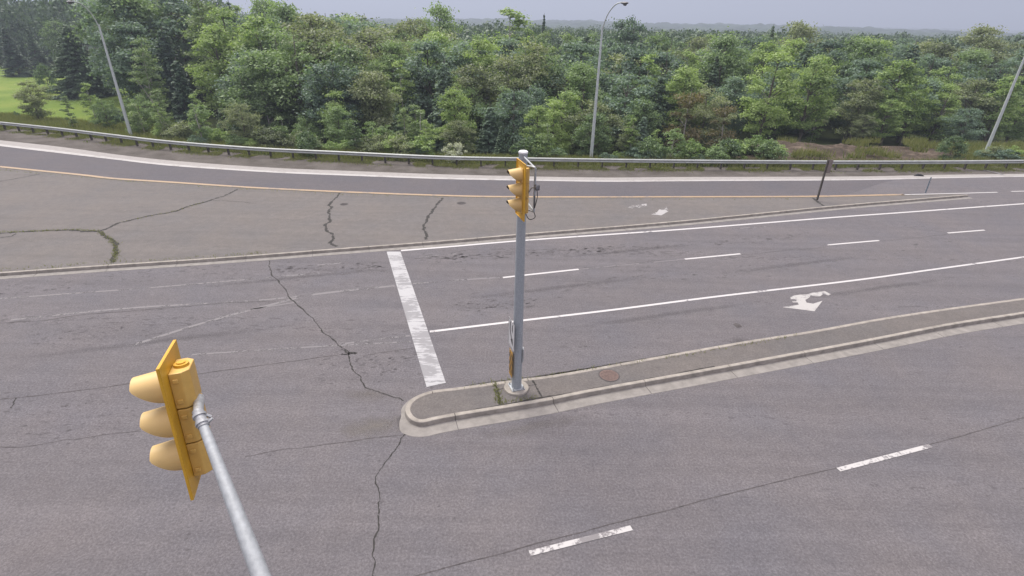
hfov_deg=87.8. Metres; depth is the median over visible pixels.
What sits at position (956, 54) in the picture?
leafy tree
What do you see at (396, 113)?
spruce tree
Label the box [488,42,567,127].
leafy tree
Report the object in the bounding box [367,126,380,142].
sapling
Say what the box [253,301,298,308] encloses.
worn line
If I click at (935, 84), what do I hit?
leafy tree
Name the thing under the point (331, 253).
island gutter
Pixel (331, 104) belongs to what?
leafy tree
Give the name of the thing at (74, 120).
slender tree
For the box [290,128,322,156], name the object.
shrub
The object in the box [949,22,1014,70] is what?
leafy tree
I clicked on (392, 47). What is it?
leafy tree
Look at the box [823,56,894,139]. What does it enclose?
leafy tree
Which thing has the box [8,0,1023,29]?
sky
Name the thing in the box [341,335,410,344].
worn line
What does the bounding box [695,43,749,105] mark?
leafy tree
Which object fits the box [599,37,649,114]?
leafy tree
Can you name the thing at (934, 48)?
leafy tree
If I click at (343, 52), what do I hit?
leafy tree
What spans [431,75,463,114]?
leafy tree
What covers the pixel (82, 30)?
leafy tree
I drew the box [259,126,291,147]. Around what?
shrub
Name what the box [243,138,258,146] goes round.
shrub
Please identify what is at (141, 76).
slender tree
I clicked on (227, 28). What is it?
leafy tree
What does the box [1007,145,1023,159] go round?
shrub
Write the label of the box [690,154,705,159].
shrub
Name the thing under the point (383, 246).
island kerb
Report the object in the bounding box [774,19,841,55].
leafy tree
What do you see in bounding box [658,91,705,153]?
leafy tree
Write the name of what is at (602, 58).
leafy tree
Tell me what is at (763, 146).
shrub
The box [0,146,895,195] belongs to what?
ramp
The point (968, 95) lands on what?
leafy tree
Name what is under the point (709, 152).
shrub
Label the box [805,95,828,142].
slender tree
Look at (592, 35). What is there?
leafy tree
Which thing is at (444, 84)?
cedar tree
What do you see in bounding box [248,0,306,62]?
leafy tree
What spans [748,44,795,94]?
leafy tree
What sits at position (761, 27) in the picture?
hills
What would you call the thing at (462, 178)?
ramp edge line
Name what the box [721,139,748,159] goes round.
shrub
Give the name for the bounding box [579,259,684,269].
worn line
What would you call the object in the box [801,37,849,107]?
leafy tree
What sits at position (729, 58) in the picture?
leafy tree
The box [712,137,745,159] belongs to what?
shrub
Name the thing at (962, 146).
shrub
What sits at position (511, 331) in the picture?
keep right sign
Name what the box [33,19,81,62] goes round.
leafy tree
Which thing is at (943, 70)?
leafy tree
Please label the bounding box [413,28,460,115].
leafy tree
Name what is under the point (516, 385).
signal pole
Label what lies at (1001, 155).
shrub
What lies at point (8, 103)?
lawn
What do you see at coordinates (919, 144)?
verge grass
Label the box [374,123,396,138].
sapling
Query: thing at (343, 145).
shrub
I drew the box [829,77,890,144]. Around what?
leafy tree
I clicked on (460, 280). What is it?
worn line
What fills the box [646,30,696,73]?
leafy tree
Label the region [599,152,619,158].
shrub
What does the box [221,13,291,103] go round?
leafy tree
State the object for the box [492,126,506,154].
spruce tree
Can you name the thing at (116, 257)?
crack weeds
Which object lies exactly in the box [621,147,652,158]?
shrub
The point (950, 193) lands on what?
gore line
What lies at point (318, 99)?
leafy tree
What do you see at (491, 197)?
ramp kerb
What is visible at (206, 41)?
leafy tree
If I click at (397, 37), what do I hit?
leafy tree
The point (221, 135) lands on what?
shrub
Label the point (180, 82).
cedar tree
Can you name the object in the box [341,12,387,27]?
leafy tree
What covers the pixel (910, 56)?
cedar tree
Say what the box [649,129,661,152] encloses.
slender tree
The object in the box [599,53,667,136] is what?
leafy tree
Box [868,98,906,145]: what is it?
leafy tree
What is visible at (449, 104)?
leafy tree
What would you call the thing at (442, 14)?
leafy tree
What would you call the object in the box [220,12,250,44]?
leafy tree
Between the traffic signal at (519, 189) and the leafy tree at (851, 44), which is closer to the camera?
the traffic signal at (519, 189)
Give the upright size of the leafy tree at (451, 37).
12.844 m
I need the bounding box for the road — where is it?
[0,177,1023,575]
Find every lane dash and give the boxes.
[503,269,578,277]
[529,525,632,555]
[685,253,739,259]
[826,240,878,244]
[837,444,931,470]
[947,230,984,232]
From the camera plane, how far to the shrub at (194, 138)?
46.00 m
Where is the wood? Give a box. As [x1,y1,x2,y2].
[0,0,1023,65]
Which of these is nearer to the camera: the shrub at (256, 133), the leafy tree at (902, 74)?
the shrub at (256, 133)
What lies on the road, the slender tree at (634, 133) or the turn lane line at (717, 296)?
the turn lane line at (717, 296)
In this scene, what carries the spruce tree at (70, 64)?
on the lawn at (8, 103)
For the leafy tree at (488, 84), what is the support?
on the ground at (828, 136)
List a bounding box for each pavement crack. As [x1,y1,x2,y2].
[0,229,97,233]
[2,352,356,398]
[7,301,267,322]
[11,431,135,447]
[98,231,118,262]
[100,189,236,230]
[245,435,400,456]
[268,261,348,351]
[323,193,339,246]
[348,355,403,400]
[372,434,404,575]
[415,417,1023,575]
[422,198,443,239]
[454,366,714,413]
[466,327,829,385]
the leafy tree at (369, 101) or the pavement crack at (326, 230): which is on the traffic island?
the pavement crack at (326, 230)
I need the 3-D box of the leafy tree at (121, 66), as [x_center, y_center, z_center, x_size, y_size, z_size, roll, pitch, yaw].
[-45.558,-26.344,64.681,11.083,11.576,9.959,8,25,13]
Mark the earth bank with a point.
(840, 148)
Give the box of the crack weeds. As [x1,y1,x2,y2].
[0,169,797,404]
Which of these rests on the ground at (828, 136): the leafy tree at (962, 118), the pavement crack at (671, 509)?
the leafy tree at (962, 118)
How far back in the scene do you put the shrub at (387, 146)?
43.50 m
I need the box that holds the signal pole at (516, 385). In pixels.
[504,150,528,395]
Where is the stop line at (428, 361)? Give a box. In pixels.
[387,252,445,386]
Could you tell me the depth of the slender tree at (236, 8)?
90.89 m
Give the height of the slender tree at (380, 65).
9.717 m
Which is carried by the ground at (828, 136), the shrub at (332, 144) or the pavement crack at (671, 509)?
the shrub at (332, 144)
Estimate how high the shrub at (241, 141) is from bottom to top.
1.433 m
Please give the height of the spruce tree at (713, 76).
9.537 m
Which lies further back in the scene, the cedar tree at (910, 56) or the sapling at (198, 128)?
the cedar tree at (910, 56)
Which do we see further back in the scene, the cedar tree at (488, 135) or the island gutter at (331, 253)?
the cedar tree at (488, 135)
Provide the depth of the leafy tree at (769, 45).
63.79 m
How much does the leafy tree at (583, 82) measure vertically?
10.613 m
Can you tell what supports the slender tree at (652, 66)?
on the ground at (828, 136)
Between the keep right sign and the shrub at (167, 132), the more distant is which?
the shrub at (167, 132)
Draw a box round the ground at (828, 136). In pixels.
[0,56,1023,166]
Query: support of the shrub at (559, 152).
on the ground at (828, 136)
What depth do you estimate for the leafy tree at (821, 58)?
60.22 m
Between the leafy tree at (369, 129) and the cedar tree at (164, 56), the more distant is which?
the cedar tree at (164, 56)
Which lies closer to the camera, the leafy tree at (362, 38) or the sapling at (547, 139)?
the sapling at (547, 139)
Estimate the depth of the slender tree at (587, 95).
57.18 m
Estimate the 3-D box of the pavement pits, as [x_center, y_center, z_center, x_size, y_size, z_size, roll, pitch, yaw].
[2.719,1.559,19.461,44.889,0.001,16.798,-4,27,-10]
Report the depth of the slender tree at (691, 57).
58.95 m
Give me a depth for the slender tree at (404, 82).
57.49 m
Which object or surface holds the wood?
on the ground at (828, 136)
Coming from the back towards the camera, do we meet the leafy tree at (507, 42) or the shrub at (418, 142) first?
the leafy tree at (507, 42)
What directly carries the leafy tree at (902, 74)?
on the ground at (828, 136)
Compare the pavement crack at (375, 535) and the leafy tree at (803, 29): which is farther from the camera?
the leafy tree at (803, 29)
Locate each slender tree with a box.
[59,96,77,126]
[79,82,103,121]
[125,35,171,112]
[128,46,166,117]
[148,89,173,128]
[149,102,170,136]
[174,0,224,113]
[188,93,211,127]
[231,4,243,24]
[252,82,285,143]
[369,59,398,120]
[388,58,417,134]
[391,106,415,150]
[404,103,428,150]
[419,119,435,153]
[484,7,535,70]
[488,84,520,152]
[523,27,537,37]
[537,31,551,58]
[547,47,561,64]
[552,30,579,91]
[579,73,600,111]
[622,118,638,155]
[630,52,667,116]
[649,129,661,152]
[667,49,701,126]
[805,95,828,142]
[862,36,880,69]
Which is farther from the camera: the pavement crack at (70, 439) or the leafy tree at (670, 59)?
the leafy tree at (670, 59)
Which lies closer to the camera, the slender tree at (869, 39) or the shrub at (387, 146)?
the shrub at (387, 146)
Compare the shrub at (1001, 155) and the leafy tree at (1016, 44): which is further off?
the leafy tree at (1016, 44)
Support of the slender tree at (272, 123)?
on the ground at (828, 136)
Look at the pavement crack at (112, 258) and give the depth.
25.61 m
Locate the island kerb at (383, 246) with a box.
[0,195,967,275]
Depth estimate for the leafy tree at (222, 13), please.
61.89 m
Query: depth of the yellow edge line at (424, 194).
35.29 m
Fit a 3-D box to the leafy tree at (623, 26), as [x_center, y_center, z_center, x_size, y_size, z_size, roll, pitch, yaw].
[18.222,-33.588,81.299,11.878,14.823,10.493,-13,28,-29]
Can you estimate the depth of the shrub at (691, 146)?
43.77 m
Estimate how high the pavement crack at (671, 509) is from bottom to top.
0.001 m
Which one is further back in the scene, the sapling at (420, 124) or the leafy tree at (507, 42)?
the leafy tree at (507, 42)
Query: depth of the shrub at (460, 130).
46.18 m
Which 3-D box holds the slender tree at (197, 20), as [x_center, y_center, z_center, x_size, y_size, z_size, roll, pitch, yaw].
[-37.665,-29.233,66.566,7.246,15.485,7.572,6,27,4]
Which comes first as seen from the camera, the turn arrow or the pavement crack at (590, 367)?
the pavement crack at (590, 367)
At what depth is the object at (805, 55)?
63.40 m
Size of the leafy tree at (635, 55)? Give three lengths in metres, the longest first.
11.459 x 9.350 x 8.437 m
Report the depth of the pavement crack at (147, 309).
20.21 m
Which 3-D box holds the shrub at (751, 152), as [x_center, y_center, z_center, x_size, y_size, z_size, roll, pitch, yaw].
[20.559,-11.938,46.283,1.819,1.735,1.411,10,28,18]
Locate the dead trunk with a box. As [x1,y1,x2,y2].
[135,78,170,128]
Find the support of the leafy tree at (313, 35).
on the ground at (828, 136)
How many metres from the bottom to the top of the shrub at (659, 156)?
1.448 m
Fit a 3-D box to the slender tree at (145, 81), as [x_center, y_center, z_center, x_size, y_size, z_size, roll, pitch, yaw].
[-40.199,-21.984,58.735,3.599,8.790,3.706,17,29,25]
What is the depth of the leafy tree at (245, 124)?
45.81 m
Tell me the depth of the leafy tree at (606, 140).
46.27 m
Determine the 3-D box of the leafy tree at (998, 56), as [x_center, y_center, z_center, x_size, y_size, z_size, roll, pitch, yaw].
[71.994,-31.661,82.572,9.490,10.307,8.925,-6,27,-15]
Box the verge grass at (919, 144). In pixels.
[0,111,1023,172]
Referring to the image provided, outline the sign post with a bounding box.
[816,159,833,199]
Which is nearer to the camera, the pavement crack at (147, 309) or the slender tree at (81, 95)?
the pavement crack at (147, 309)
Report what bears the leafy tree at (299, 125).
on the ground at (828, 136)
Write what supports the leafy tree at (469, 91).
on the ground at (828, 136)
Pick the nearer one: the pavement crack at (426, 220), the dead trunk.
the pavement crack at (426, 220)
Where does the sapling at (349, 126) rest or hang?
on the ground at (828, 136)
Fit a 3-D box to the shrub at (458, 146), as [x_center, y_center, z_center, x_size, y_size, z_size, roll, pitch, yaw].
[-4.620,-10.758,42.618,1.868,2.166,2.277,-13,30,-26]
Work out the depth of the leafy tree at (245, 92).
51.34 m
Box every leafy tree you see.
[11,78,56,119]
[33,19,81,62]
[65,0,153,77]
[70,0,178,107]
[88,20,188,107]
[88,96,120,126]
[92,0,194,71]
[95,0,194,88]
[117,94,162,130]
[138,0,222,104]
[182,18,235,84]
[183,22,236,125]
[184,0,219,19]
[193,6,252,100]
[208,48,283,121]
[213,70,278,139]
[217,46,307,142]
[218,25,323,136]
[218,100,263,143]
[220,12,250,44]
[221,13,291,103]
[239,7,287,41]
[240,0,283,22]
[246,24,344,131]
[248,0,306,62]
[270,14,307,40]
[272,20,379,106]
[272,21,348,140]
[276,11,364,100]
[290,115,325,144]
[291,59,375,139]
[311,37,393,148]
[313,13,367,45]
[315,88,360,142]
[316,39,359,104]
[319,104,356,143]
[336,13,360,31]
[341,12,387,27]
[342,67,409,138]
[343,25,417,110]
[346,29,383,65]
[352,14,382,42]
[356,21,405,101]
[358,122,383,147]
[359,32,419,122]
[383,21,416,91]
[390,29,463,105]
[391,35,477,132]
[392,16,430,78]
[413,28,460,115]
[414,0,467,48]
[424,38,496,107]
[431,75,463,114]
[432,58,506,155]
[432,86,476,152]
[435,26,472,64]
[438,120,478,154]
[444,31,499,83]
[448,36,507,128]
[449,84,493,152]
[472,87,538,154]
[477,55,546,137]
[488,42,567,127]
[489,34,525,76]
[492,34,567,133]
[503,84,557,141]
[517,30,560,67]
[518,103,556,152]
[535,90,582,152]
[535,97,574,152]
[541,37,614,142]
[551,56,609,155]
[556,41,617,94]
[558,99,626,155]
[562,30,600,63]
[567,111,614,156]
[584,69,666,151]
[592,36,621,65]
[598,46,672,130]
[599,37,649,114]
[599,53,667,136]
[603,15,659,51]
[614,125,641,155]
[620,93,665,151]
[625,48,700,129]
[641,29,677,52]
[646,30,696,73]
[654,46,701,126]
[656,64,714,145]
[673,83,740,152]
[680,34,710,61]
[691,46,720,76]
[691,46,754,95]
[692,26,756,127]
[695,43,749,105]
[705,74,764,138]
[735,49,801,138]
[736,34,773,107]
[737,40,785,122]
[747,28,790,58]
[747,59,814,138]
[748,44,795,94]
[751,37,817,96]
[763,95,794,140]
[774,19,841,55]
[777,59,841,141]
[791,52,845,136]
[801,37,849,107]
[818,29,883,124]
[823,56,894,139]
[828,34,913,134]
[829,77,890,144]
[835,35,897,97]
[844,45,899,68]
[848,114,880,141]
[863,59,930,145]
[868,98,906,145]
[871,75,951,142]
[885,36,917,59]
[889,77,936,145]
[890,40,925,59]
[901,36,959,69]
[912,38,972,75]
[915,50,960,113]
[916,83,963,141]
[918,55,985,107]
[928,64,965,134]
[932,78,1006,142]
[936,106,988,140]
[948,46,996,105]
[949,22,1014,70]
[951,48,994,92]
[966,48,1013,82]
[975,73,1023,142]
[978,47,1023,125]
[985,42,1023,78]
[989,86,1023,142]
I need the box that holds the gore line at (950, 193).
[901,192,995,194]
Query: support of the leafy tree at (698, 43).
on the ground at (828, 136)
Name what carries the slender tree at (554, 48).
on the ground at (828, 136)
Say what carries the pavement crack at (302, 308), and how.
on the road
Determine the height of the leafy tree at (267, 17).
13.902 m
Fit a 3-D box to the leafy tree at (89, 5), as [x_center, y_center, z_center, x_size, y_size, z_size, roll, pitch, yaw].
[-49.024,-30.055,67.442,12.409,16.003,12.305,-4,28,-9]
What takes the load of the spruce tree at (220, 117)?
on the ground at (828, 136)
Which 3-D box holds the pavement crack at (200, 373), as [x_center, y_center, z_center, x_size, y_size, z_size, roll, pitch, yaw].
[-10.356,2.745,16.485,10.743,0.001,0.165,-6,27,-15]
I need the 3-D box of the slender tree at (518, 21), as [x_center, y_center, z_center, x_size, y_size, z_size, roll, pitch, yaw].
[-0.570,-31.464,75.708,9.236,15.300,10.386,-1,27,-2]
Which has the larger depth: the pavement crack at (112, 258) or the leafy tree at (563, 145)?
the leafy tree at (563, 145)
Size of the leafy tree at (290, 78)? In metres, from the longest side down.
12.764 x 12.302 x 11.067 m
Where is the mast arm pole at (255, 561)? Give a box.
[192,394,271,575]
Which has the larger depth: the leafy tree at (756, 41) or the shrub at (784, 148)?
the leafy tree at (756, 41)
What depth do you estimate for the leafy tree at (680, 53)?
66.52 m
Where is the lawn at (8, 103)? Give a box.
[0,67,196,135]
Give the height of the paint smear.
0.033 m
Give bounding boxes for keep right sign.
[508,317,514,352]
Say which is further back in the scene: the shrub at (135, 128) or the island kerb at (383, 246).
the shrub at (135, 128)
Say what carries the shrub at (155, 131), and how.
on the ground at (828, 136)
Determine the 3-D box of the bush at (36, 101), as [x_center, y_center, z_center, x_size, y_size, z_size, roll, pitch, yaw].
[-49.993,-19.448,55.704,3.484,4.766,4.112,-13,30,-27]
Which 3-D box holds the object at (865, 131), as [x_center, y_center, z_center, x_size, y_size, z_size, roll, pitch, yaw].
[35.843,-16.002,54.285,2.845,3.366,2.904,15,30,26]
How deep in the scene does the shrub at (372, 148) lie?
43.14 m
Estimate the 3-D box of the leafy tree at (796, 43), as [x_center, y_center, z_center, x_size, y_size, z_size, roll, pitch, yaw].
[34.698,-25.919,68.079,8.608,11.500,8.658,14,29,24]
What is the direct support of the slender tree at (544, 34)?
on the ground at (828, 136)
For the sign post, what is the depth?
33.76 m
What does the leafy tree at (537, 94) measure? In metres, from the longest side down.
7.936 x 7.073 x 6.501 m
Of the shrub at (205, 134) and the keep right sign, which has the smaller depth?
the keep right sign
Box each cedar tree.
[154,28,200,119]
[170,58,205,126]
[231,108,243,139]
[428,59,457,155]
[475,107,498,155]
[581,33,591,53]
[632,116,648,153]
[636,42,646,53]
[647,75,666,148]
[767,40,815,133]
[886,41,920,137]
[959,70,1004,139]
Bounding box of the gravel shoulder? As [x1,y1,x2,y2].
[0,128,1023,177]
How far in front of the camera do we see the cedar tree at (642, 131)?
50.39 m
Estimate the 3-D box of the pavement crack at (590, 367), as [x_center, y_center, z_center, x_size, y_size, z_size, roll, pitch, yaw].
[6.330,2.121,18.186,16.199,0.001,0.174,-6,27,-15]
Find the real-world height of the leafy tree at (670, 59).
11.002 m
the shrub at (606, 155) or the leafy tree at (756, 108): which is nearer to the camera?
the shrub at (606, 155)
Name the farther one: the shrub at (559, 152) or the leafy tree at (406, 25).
the leafy tree at (406, 25)
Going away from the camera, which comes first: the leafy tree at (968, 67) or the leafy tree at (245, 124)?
the leafy tree at (245, 124)
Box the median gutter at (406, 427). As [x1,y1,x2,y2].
[399,317,1023,436]
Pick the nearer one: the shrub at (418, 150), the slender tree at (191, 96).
the shrub at (418, 150)
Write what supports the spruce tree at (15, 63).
on the lawn at (8, 103)
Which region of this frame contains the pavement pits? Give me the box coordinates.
[0,232,951,552]
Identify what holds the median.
on the road
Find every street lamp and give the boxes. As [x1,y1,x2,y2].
[66,0,131,133]
[590,2,627,157]
[985,57,1023,148]
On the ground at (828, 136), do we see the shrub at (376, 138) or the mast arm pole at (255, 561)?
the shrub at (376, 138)
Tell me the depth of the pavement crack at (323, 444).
13.97 m
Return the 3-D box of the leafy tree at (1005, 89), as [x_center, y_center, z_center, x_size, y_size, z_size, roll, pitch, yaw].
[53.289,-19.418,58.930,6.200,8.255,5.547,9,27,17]
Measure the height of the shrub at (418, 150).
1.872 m
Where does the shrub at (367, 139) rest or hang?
on the ground at (828, 136)
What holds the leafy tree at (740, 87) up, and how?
on the ground at (828, 136)
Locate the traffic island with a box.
[0,168,964,271]
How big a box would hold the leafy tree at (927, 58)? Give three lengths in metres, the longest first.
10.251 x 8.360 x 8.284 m
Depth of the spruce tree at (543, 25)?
89.82 m
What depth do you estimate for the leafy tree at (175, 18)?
70.92 m
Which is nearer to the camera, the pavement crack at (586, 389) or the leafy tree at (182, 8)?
the pavement crack at (586, 389)
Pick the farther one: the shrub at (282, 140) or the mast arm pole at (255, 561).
the shrub at (282, 140)
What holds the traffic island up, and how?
on the road
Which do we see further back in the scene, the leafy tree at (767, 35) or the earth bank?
the leafy tree at (767, 35)
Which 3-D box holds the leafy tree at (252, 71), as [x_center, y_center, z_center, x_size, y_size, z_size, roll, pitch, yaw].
[-24.862,-18.794,54.000,7.723,10.708,8.638,1,26,-1]
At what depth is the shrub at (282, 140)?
45.10 m
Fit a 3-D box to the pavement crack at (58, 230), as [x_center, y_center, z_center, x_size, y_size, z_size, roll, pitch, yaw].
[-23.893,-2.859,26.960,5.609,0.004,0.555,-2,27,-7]
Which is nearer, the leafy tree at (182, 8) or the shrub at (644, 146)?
the shrub at (644, 146)
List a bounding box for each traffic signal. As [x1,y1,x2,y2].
[129,340,212,499]
[506,156,539,221]
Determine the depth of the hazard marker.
15.63 m
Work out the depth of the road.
15.08 m
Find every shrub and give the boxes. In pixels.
[31,63,57,92]
[108,109,127,123]
[125,125,141,132]
[147,127,162,138]
[156,121,178,135]
[160,121,194,140]
[169,120,204,141]
[185,134,210,142]
[195,126,217,140]
[203,128,230,143]
[225,134,246,145]
[237,137,250,146]
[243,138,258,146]
[249,124,279,147]
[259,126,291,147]
[276,130,322,148]
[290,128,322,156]
[311,139,329,149]
[322,141,338,150]
[333,139,356,150]
[348,135,373,151]
[360,142,377,157]
[370,129,392,152]
[378,135,407,157]
[385,132,415,159]
[400,135,435,159]
[403,142,427,154]
[441,142,466,163]
[508,136,547,161]
[522,138,553,157]
[545,147,567,157]
[548,149,567,157]
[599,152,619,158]
[612,151,623,156]
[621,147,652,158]
[634,136,670,158]
[646,150,669,158]
[673,138,708,164]
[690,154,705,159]
[703,143,730,164]
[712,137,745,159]
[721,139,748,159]
[741,134,770,158]
[744,140,755,153]
[753,136,791,159]
[768,141,787,153]
[934,133,970,159]
[973,149,995,159]
[978,144,1007,159]
[990,149,1023,159]
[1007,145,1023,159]
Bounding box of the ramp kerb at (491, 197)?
[0,167,949,197]
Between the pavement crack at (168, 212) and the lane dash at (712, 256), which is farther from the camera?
the pavement crack at (168, 212)
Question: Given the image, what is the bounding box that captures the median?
[410,300,1023,418]
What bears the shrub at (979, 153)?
on the ground at (828, 136)
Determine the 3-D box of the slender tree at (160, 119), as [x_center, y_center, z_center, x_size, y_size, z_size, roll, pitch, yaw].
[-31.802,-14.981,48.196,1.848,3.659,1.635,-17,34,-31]
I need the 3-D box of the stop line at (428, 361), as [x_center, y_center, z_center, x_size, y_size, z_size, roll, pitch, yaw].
[-4.035,0.593,21.097,0.642,0.001,11.182,-7,28,-17]
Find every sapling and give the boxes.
[126,104,148,131]
[184,103,215,136]
[272,116,288,143]
[341,118,362,147]
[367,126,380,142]
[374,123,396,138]
[405,109,436,141]
[535,123,559,155]
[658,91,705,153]
[663,128,687,156]
[702,105,739,145]
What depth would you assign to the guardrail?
42.27 m
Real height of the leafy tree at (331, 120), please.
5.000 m
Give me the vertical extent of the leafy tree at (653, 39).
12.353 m
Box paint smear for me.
[653,208,667,214]
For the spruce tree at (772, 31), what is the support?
on the ground at (828, 136)
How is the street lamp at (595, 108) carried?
on the ground at (828, 136)
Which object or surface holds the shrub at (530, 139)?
on the ground at (828, 136)
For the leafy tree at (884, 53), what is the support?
on the ground at (828, 136)
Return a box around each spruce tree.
[0,28,35,77]
[25,28,52,74]
[47,24,122,100]
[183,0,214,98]
[217,112,228,141]
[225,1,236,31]
[392,103,406,147]
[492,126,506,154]
[505,42,513,65]
[541,15,545,53]
[688,55,721,140]
[768,26,774,42]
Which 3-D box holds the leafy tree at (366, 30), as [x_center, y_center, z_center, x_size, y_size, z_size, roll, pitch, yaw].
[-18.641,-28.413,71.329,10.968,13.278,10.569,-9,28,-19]
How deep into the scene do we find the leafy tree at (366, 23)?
80.28 m
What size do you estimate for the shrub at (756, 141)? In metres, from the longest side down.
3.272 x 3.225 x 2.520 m
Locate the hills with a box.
[243,14,1023,38]
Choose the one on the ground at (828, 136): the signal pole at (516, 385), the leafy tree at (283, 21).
the leafy tree at (283, 21)
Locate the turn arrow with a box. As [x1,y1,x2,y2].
[785,291,829,310]
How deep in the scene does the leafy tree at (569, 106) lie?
50.84 m
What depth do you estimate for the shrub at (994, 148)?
46.64 m
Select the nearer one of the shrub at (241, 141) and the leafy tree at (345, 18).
the shrub at (241, 141)
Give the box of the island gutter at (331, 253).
[0,197,972,278]
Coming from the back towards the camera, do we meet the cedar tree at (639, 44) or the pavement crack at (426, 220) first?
the cedar tree at (639, 44)
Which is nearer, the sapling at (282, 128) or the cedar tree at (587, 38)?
the sapling at (282, 128)
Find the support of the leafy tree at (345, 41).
on the ground at (828, 136)
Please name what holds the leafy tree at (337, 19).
on the ground at (828, 136)
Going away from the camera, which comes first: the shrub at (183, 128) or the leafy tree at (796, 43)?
the shrub at (183, 128)
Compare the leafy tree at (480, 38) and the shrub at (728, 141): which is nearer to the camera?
the shrub at (728, 141)
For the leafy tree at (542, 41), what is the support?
on the ground at (828, 136)
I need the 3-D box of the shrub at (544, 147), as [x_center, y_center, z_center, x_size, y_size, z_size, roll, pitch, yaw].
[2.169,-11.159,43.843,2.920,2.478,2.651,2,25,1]
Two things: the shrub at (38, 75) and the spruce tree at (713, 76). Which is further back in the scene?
the shrub at (38, 75)
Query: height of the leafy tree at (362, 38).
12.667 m
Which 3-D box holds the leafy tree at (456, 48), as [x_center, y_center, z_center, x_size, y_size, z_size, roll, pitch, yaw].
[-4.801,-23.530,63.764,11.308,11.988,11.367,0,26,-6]
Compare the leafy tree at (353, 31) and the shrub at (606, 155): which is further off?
the leafy tree at (353, 31)
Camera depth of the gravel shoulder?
41.64 m
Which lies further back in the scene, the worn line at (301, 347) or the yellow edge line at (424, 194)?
the yellow edge line at (424, 194)
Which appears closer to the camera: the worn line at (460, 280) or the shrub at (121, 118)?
the worn line at (460, 280)
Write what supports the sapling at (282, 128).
on the ground at (828, 136)
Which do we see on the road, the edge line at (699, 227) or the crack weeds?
the edge line at (699, 227)
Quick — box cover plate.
[598,369,619,381]
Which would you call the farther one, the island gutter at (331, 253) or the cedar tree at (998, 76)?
the cedar tree at (998, 76)
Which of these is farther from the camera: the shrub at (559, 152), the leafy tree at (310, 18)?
the leafy tree at (310, 18)
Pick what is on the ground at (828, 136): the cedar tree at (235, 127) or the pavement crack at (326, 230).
the cedar tree at (235, 127)
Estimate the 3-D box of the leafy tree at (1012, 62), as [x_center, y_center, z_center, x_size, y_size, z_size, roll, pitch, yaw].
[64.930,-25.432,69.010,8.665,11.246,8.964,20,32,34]
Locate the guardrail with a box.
[0,122,1023,169]
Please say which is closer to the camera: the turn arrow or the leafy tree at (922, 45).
the turn arrow
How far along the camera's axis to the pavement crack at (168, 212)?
30.04 m
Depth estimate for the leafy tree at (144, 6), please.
64.88 m
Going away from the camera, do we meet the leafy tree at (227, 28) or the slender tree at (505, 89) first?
the slender tree at (505, 89)
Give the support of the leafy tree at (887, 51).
on the ground at (828, 136)
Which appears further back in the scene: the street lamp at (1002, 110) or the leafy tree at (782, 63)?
the leafy tree at (782, 63)
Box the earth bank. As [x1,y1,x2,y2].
[727,140,966,160]
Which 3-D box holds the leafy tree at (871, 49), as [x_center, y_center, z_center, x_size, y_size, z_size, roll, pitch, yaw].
[42.447,-24.129,64.327,8.642,11.948,8.304,-4,26,-15]
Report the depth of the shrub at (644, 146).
43.86 m
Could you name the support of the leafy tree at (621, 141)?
on the ground at (828, 136)
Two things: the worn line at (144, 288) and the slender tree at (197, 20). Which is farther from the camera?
the slender tree at (197, 20)
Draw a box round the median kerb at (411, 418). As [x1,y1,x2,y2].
[405,298,1023,426]
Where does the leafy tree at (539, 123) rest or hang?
on the ground at (828, 136)
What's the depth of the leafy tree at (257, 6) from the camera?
78.70 m
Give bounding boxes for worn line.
[0,273,318,298]
[10,296,298,320]
[128,297,297,345]
[192,341,411,354]
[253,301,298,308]
[299,285,394,295]
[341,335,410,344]
[412,277,500,283]
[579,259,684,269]
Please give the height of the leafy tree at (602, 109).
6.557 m
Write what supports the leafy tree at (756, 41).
on the ground at (828, 136)
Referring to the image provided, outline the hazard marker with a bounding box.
[509,347,512,377]
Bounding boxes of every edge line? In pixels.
[0,144,1023,181]
[0,166,903,196]
[401,203,1023,250]
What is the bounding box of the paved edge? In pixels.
[0,140,1023,179]
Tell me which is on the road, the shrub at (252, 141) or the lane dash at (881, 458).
the lane dash at (881, 458)
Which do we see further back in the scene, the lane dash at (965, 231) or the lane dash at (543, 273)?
the lane dash at (965, 231)
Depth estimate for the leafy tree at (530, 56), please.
56.44 m
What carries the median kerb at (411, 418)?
on the road
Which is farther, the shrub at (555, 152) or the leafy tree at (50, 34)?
the leafy tree at (50, 34)
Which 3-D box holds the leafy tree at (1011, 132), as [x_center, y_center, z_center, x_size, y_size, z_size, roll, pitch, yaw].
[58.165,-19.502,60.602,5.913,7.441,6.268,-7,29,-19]
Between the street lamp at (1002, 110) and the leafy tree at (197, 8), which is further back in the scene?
the leafy tree at (197, 8)
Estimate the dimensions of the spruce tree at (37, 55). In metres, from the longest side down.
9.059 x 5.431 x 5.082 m
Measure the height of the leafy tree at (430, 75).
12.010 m
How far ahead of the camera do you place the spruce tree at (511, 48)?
64.00 m
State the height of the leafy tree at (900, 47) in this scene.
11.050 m
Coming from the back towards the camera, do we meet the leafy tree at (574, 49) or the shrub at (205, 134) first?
the leafy tree at (574, 49)
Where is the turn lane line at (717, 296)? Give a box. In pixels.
[430,256,1023,331]

